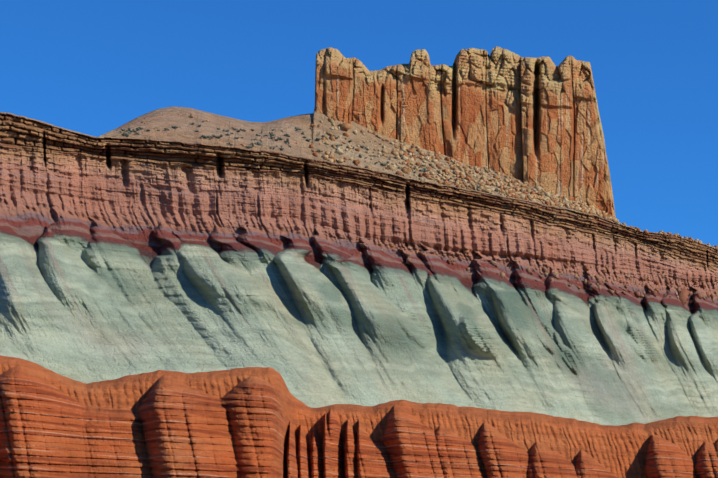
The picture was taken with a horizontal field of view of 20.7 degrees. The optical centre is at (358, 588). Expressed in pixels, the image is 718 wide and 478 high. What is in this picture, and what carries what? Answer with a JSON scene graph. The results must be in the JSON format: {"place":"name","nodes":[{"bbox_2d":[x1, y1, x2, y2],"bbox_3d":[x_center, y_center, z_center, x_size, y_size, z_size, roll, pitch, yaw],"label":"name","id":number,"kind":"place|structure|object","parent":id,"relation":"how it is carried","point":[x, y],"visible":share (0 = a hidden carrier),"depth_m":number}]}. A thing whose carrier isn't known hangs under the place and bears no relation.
{"place":"outdoors","nodes":[
{"label":"outdoors","id":0,"kind":"place"},
{"bbox_2d":[0,106,717,425],"bbox_3d":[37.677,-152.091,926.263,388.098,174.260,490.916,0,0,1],"label":"hillside terrain","id":1,"kind":"structure","parent":0,"point":[133,253],"depth_m":862.64},
{"bbox_2d":[121,116,498,191],"bbox_3d":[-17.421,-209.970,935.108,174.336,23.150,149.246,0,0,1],"label":"shrubs","id":2,"kind":"object","parent":1,"relation":"on","point":[228,134],"visible":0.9,"depth_m":912.79},
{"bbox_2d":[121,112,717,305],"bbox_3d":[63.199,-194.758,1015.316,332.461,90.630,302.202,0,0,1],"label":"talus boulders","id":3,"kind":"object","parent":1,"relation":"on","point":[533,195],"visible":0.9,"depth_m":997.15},
{"bbox_2d":[314,46,615,216],"bbox_3d":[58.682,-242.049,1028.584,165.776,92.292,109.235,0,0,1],"label":"rock butte","id":4,"kind":"object","parent":1,"relation":"on","point":[532,122],"visible":0.9,"depth_m":1028.70},
{"bbox_2d":[0,355,717,477],"bbox_3d":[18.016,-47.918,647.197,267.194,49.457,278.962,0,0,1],"label":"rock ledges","id":5,"kind":"object","parent":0,"point":[253,422],"visible":1,"depth_m":623.19},
{"bbox_2d":[0,0,717,245],"label":"sky","id":6,"kind":"structure","parent":0,"point":[89,67]}
]}

